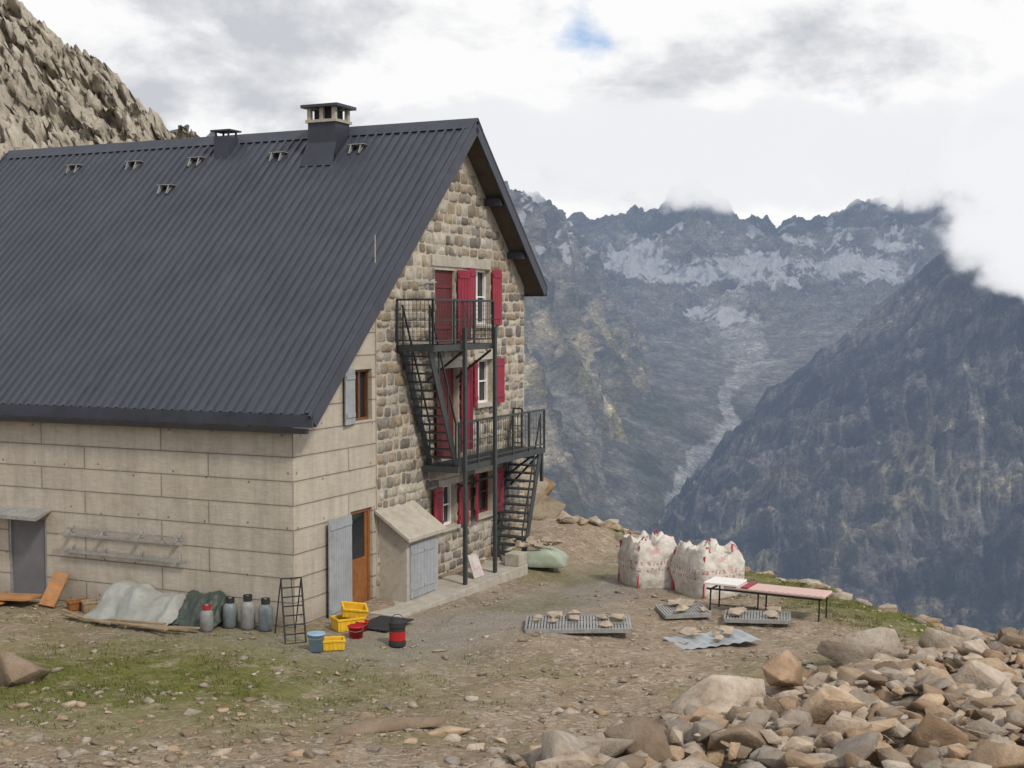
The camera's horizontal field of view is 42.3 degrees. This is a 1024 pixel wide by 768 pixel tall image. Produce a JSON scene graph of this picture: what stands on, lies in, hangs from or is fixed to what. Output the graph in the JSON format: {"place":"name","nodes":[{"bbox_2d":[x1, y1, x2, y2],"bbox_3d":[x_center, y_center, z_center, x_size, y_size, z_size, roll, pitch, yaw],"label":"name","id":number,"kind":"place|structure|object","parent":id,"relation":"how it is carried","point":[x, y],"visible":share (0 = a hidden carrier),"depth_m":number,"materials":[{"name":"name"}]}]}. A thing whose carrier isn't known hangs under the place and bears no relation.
{"place":"outdoors","nodes":[
{"label":"outdoors","id":0,"kind":"place"},
{"bbox_2d":[0,0,197,158],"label":"rocky cliff","id":1,"kind":"structure","parent":0,"point":[55,91],"depth_m":135.22,"materials":[{"name":"stone"}]},
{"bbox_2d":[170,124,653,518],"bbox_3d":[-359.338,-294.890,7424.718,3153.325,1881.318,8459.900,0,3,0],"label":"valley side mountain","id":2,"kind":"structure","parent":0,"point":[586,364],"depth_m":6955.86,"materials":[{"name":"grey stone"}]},
{"bbox_2d":[0,520,1023,767],"bbox_3d":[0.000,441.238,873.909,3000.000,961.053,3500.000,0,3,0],"label":"ground","id":3,"kind":"structure","parent":0,"point":[582,574],"depth_m":23.62,"materials":[{"name":"brown soil"}]},
{"bbox_2d":[0,651,50,686],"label":"boulder","id":4,"kind":"object","parent":3,"relation":"on","point":[15,669],"visible":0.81,"depth_m":21.88,"materials":[{"name":"stone"}]},
{"bbox_2d":[0,571,69,606],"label":"formwork boards","id":5,"kind":"object","parent":3,"relation":"on","point":[53,590],"visible":1,"depth_m":28.67,"materials":[{"name":"orange wood"}]},
{"bbox_2d":[66,598,87,610],"bbox_3d":[-9.343,4.742,28.464,0.440,0.194,0.300,-2,4,-34],"label":"wooden crate","id":6,"kind":"object","parent":3,"relation":"on","point":[74,604],"visible":0.77,"depth_m":28.34,"materials":[{"name":"brown wood"}]},
{"bbox_2d":[80,598,99,612],"bbox_3d":[-9.000,4.742,28.251,0.360,0.234,0.320,-2,3,-29],"label":"wooden crate","id":7,"kind":"object","parent":3,"relation":"on","point":[88,605],"visible":0.64,"depth_m":28.13,"materials":[{"name":"brown wood"}]},
{"bbox_2d":[61,609,199,631],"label":"timber offcuts","id":8,"kind":"object","parent":3,"relation":"on","point":[155,626],"visible":1,"depth_m":26.71,"materials":[{"name":"brown wood"}]},
{"bbox_2d":[84,580,185,625],"bbox_3d":[-7.853,4.550,27.445,2.250,0.672,1.100,1,3,25],"label":"grey tarpaulin","id":9,"kind":"object","parent":3,"relation":"on","point":[126,599],"visible":0.94,"depth_m":27.47,"materials":[{"name":"silver plastic"}]},
{"bbox_2d":[170,590,228,627],"bbox_3d":[-6.375,4.569,26.914,1.180,0.645,0.825,1,3,25],"label":"green tarpaulin","id":10,"kind":"object","parent":3,"relation":"on","point":[190,610],"visible":0.84,"depth_m":26.91,"materials":[{"name":"green plastic"}]},
{"bbox_2d":[200,604,213,632],"bbox_3d":[-6.078,4.657,26.343,0.270,0.542,0.270,0,3,0],"label":"gas bottle","id":11,"kind":"object","parent":3,"relation":"on","point":[206,619],"visible":1,"depth_m":26.24,"materials":[{"name":"grey paint"}]},
{"bbox_2d":[223,597,237,628],"bbox_3d":[-5.671,4.601,26.626,0.290,0.612,0.290,0,3,0],"label":"gas bottle","id":12,"kind":"object","parent":3,"relation":"on","point":[230,614],"visible":1,"depth_m":26.52,"materials":[{"name":"blue paint"}]},
{"bbox_2d":[240,594,254,630],"bbox_3d":[-5.281,4.560,26.443,0.290,0.694,0.290,0,3,0],"label":"gas bottle","id":13,"kind":"object","parent":3,"relation":"on","point":[247,611],"visible":1,"depth_m":26.34,"materials":[{"name":"grey paint"}]},
{"bbox_2d":[258,597,272,631],"bbox_3d":[-4.901,4.586,26.313,0.290,0.653,0.290,0,3,0],"label":"gas bottle","id":14,"kind":"object","parent":3,"relation":"on","point":[265,616],"visible":1,"depth_m":26.21,"materials":[{"name":"blue paint"}]},
{"bbox_2d":[0,102,547,628],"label":"stone mountain refuge","id":15,"kind":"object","parent":3,"relation":"on","point":[256,366],"visible":0.96,"depth_m":29.86,"materials":[{"name":"concrete"}]},
{"bbox_2d":[12,519,45,598],"bbox_3d":[-10.735,3.845,29.482,1.120,1.860,0.040,1,3,25],"label":"service door","id":16,"kind":"structure","parent":15,"relation":"in","point":[29,565],"depth_m":29.47,"materials":[{"name":"grey paint"}]},
{"bbox_2d":[355,371,363,417],"bbox_3d":[-3.397,0.232,28.773,0.020,1.050,0.690,1,3,25],"label":"window glass","id":17,"kind":"structure","parent":15,"relation":"in","point":[361,373],"depth_m":28.97,"materials":[{"name":"grey glass"}]},
{"bbox_2d":[351,507,369,602],"bbox_3d":[-3.369,3.793,28.850,0.100,2.150,0.900,1,3,25],"label":"wooden door","id":18,"kind":"structure","parent":15,"relation":"in","point":[361,565],"depth_m":29.05,"materials":[{"name":"brown wood"}]},
{"bbox_2d":[355,369,367,420],"bbox_3d":[-3.347,0.233,28.750,0.070,1.110,0.750,1,3,25],"label":"window frame","id":19,"kind":"structure","parent":15,"relation":"in","point":[358,417],"depth_m":28.83,"materials":[{"name":"brown wood"}]},
{"bbox_2d":[410,537,436,598],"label":"storage box doors","id":20,"kind":"structure","parent":15,"relation":"in","point":[423,554],"depth_m":29.71,"materials":[{"name":"grey paint"}]},
{"bbox_2d":[435,270,451,342],"bbox_3d":[-1.694,-1.874,32.045,0.060,1.760,1.022,1,3,25],"label":"top door","id":21,"kind":"structure","parent":15,"relation":"in","point":[443,287],"depth_m":32.12,"materials":[{"name":"red paint"}]},
{"bbox_2d":[443,487,446,521],"bbox_3d":[-1.769,2.979,32.491,0.020,0.940,0.760,1,3,25],"label":"window glass","id":22,"kind":"structure","parent":15,"relation":"in","point":[444,488],"depth_m":32.73,"materials":[{"name":"grey glass"}]},
{"bbox_2d":[443,485,450,524],"bbox_3d":[-1.719,2.980,32.468,0.070,1.000,0.820,1,3,25],"label":"window frame","id":23,"kind":"structure","parent":15,"relation":"in","point":[448,503],"depth_m":32.78,"materials":[{"name":"white paint"}]},
{"bbox_2d":[444,368,453,455],"bbox_3d":[-1.658,0.710,32.422,0.040,2.200,0.892,1,3,25],"label":"middle door","id":24,"kind":"structure","parent":15,"relation":"in","point":[449,371],"depth_m":32.62,"materials":[{"name":"red paint"}]},
{"bbox_2d":[468,553,483,578],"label":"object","id":25,"kind":"object","parent":15,"relation":"on","point":[475,566],"visible":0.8,"depth_m":31.97,"materials":[{"name":"white"}]},
{"bbox_2d":[477,272,481,321],"bbox_3d":[-0.970,-2.231,33.904,0.020,1.320,0.900,1,3,25],"label":"window glass","id":26,"kind":"structure","parent":15,"relation":"in","point":[479,275],"depth_m":34.18,"materials":[{"name":"grey glass"}]},
{"bbox_2d":[476,270,484,323],"bbox_3d":[-0.920,-2.230,33.881,0.070,1.380,0.960,1,3,25],"label":"window frame","id":27,"kind":"structure","parent":15,"relation":"in","point":[482,271],"depth_m":34.22,"materials":[{"name":"white paint"}]},
{"bbox_2d":[479,361,483,399],"bbox_3d":[-0.934,-0.070,34.142,0.020,1.060,0.940,1,3,25],"label":"window glass","id":28,"kind":"structure","parent":15,"relation":"in","point":[481,364],"depth_m":34.42,"materials":[{"name":"grey glass"}]},
{"bbox_2d":[480,472,484,509],"bbox_3d":[-0.926,2.805,34.309,0.020,1.020,0.940,1,3,25],"label":"window glass","id":29,"kind":"structure","parent":15,"relation":"in","point":[482,475],"depth_m":34.62,"materials":[{"name":"grey glass"}]},
{"bbox_2d":[478,360,486,402],"bbox_3d":[-0.884,-0.069,34.119,0.070,1.120,1.000,1,3,25],"label":"window frame","id":30,"kind":"structure","parent":15,"relation":"in","point":[485,361],"depth_m":34.50,"materials":[{"name":"white paint"}]},
{"bbox_2d":[478,471,487,512],"bbox_3d":[-0.876,2.806,34.286,0.070,1.080,1.000,1,3,25],"label":"window frame","id":31,"kind":"structure","parent":15,"relation":"in","point":[486,473],"depth_m":34.67,"materials":[{"name":"red paint"}]},
{"bbox_2d":[274,577,306,644],"bbox_3d":[-4.324,4.359,25.771,0.430,1.222,0.924,-1,3,-23],"label":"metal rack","id":32,"kind":"object","parent":3,"relation":"on","point":[293,606],"visible":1,"depth_m":25.54,"materials":[{"name":"black metal"}]},
{"bbox_2d":[306,631,324,651],"bbox_3d":[-3.680,4.850,24.882,0.339,0.340,0.342,0,3,0],"label":"bucket","id":33,"kind":"object","parent":3,"relation":"on","point":[316,639],"visible":1,"depth_m":24.77,"materials":[{"name":"blue plastic"}]},
{"bbox_2d":[323,636,345,650],"bbox_3d":[-3.380,4.910,25.036,0.440,0.194,0.340,-1,3,-11],"label":"plastic crate","id":34,"kind":"object","parent":3,"relation":"on","point":[330,643],"visible":0.87,"depth_m":24.90,"materials":[{"name":"yellow plastic"}]},
{"bbox_2d":[330,614,365,631],"bbox_3d":[-3.300,4.794,26.582,0.600,0.254,0.440,-2,3,-29],"label":"plastic crate","id":35,"kind":"object","parent":3,"relation":"on","point":[339,623],"visible":0.75,"depth_m":26.39,"materials":[{"name":"yellow plastic"}]},
{"bbox_2d":[341,601,368,617],"bbox_3d":[-3.177,4.550,26.599,0.520,0.194,0.360,8,15,-17],"label":"plastic crate","id":36,"kind":"object","parent":35,"relation":"on","point":[353,609],"visible":1,"depth_m":26.50,"materials":[{"name":"yellow plastic"}]},
{"bbox_2d":[347,623,364,638],"bbox_3d":[-3.050,4.843,25.883,0.339,0.240,0.342,0,3,0],"label":"bucket","id":37,"kind":"object","parent":3,"relation":"on","point":[355,630],"visible":1,"depth_m":25.77,"materials":[{"name":"red plastic"}]},
{"bbox_2d":[356,619,368,631],"bbox_3d":[-3.000,4.843,26.483,0.254,0.200,0.257,0,3,0],"label":"bucket","id":38,"kind":"object","parent":3,"relation":"on","point":[365,622],"visible":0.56,"depth_m":26.41,"materials":[{"name":"red plastic"}]},
{"bbox_2d":[367,615,413,630],"bbox_3d":[-2.620,4.881,26.988,0.800,0.020,1.100,1,3,25],"label":"rubber door mat","id":39,"kind":"object","parent":3,"relation":"on","point":[380,623],"visible":0.64,"depth_m":27.01,"materials":[{"name":"black rubber"}]},
{"bbox_2d":[389,614,405,647],"bbox_3d":[-2.200,4.718,25.377,0.330,0.616,0.327,0,3,0],"label":"red canister","id":40,"kind":"object","parent":3,"relation":"on","point":[397,633],"visible":1,"depth_m":25.25,"materials":[{"name":"black metal"}]},
{"bbox_2d":[324,717,471,735],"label":"flat rock slab","id":41,"kind":"structure","parent":3,"relation":"on","point":[380,724],"depth_m":18.75,"materials":[{"name":"stone"}]},
{"bbox_2d":[0,515,995,767],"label":"scattered stones","id":42,"kind":"object","parent":3,"relation":"on","point":[314,753],"visible":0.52,"depth_m":20.13,"materials":[{"name":"grey stone"}]},
{"bbox_2d":[0,571,1013,767],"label":"grass","id":43,"kind":"structure","parent":3,"relation":"on","point":[137,689],"depth_m":22.52,"materials":[{"name":"green plant"}]},
{"bbox_2d":[500,536,568,567],"bbox_3d":[0.585,4.382,34.462,1.802,0.861,0.873,0,3,0],"label":"covered supply bundle","id":44,"kind":"object","parent":3,"relation":"on","point":[540,556],"visible":0.73,"depth_m":34.17,"materials":[{"name":"fabric"}]},
{"bbox_2d":[525,609,631,632],"bbox_3d":[1.349,4.812,26.984,2.140,0.241,1.280,-1,3,3],"label":"metal grating","id":45,"kind":"object","parent":3,"relation":"on","point":[553,618],"visible":1,"depth_m":26.91,"materials":[{"name":"metal"}]},
{"bbox_2d":[617,530,678,588],"bbox_3d":[3.418,4.320,32.869,1.412,1.369,1.397,-1,3,-20],"label":"bulk bag","id":46,"kind":"object","parent":3,"relation":"on","point":[644,558],"visible":0.94,"depth_m":32.29,"materials":[{"name":"fabric"}]},
{"bbox_2d":[524,466,776,577],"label":"rock outcrop","id":47,"kind":"object","parent":3,"relation":"on","point":[546,507],"visible":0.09,"depth_m":43.70,"materials":[{"name":"beige stone"}]},
{"bbox_2d":[655,599,711,618],"bbox_3d":[3.749,4.896,28.991,1.040,0.231,1.040,-1,3,-6],"label":"metal grating","id":48,"kind":"object","parent":3,"relation":"on","point":[682,608],"visible":1,"depth_m":28.81,"materials":[{"name":"metal"}]},
{"bbox_2d":[670,538,744,599],"bbox_3d":[4.758,4.448,32.075,1.495,1.303,1.508,-2,3,-31],"label":"bulk bag","id":49,"kind":"object","parent":3,"relation":"on","point":[693,568],"visible":0.9,"depth_m":31.58,"materials":[{"name":"fabric"}]},
{"bbox_2d":[662,625,761,649],"bbox_3d":[3.949,4.954,26.090,1.700,0.211,1.000,-2,3,-17],"label":"corrugated metal sheet","id":50,"kind":"object","parent":3,"relation":"on","point":[724,635],"visible":1,"depth_m":26.11,"materials":[{"name":"metal"}]},
{"bbox_2d":[456,625,1023,767],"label":"rock pile","id":51,"kind":"object","parent":3,"relation":"on","point":[852,711],"visible":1,"depth_m":17.19,"materials":[{"name":"stone"}]},
{"bbox_2d":[724,606,790,623],"bbox_3d":[5.249,4.906,28.291,1.400,0.230,0.880,-1,3,12],"label":"metal grating","id":52,"kind":"object","parent":3,"relation":"on","point":[774,613],"visible":1,"depth_m":28.14,"materials":[{"name":"metal"}]},
{"bbox_2d":[704,576,831,621],"bbox_3d":[5.650,4.784,29.261,2.718,0.690,0.720,2,3,28],"label":"table","id":53,"kind":"object","parent":3,"relation":"on","point":[741,585],"visible":0.98,"depth_m":29.11,"materials":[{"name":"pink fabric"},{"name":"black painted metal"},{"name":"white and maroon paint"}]},
{"bbox_2d":[18,0,1023,227],"label":"sky","id":54,"kind":"structure","parent":0,"point":[781,110],"materials":[{"name":"white"}]},
{"bbox_2d":[526,172,1023,533],"bbox_3d":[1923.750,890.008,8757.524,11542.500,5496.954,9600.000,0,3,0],"label":"valley head mountains","id":55,"kind":"structure","parent":0,"point":[730,312],"depth_m":9812.17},
{"bbox_2d":[646,194,1023,633],"bbox_3d":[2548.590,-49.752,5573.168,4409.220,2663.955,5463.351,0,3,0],"label":"dark mountain spur","id":56,"kind":"structure","parent":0,"point":[875,456],"depth_m":5213.39,"materials":[{"name":"grey stone"}]}
]}

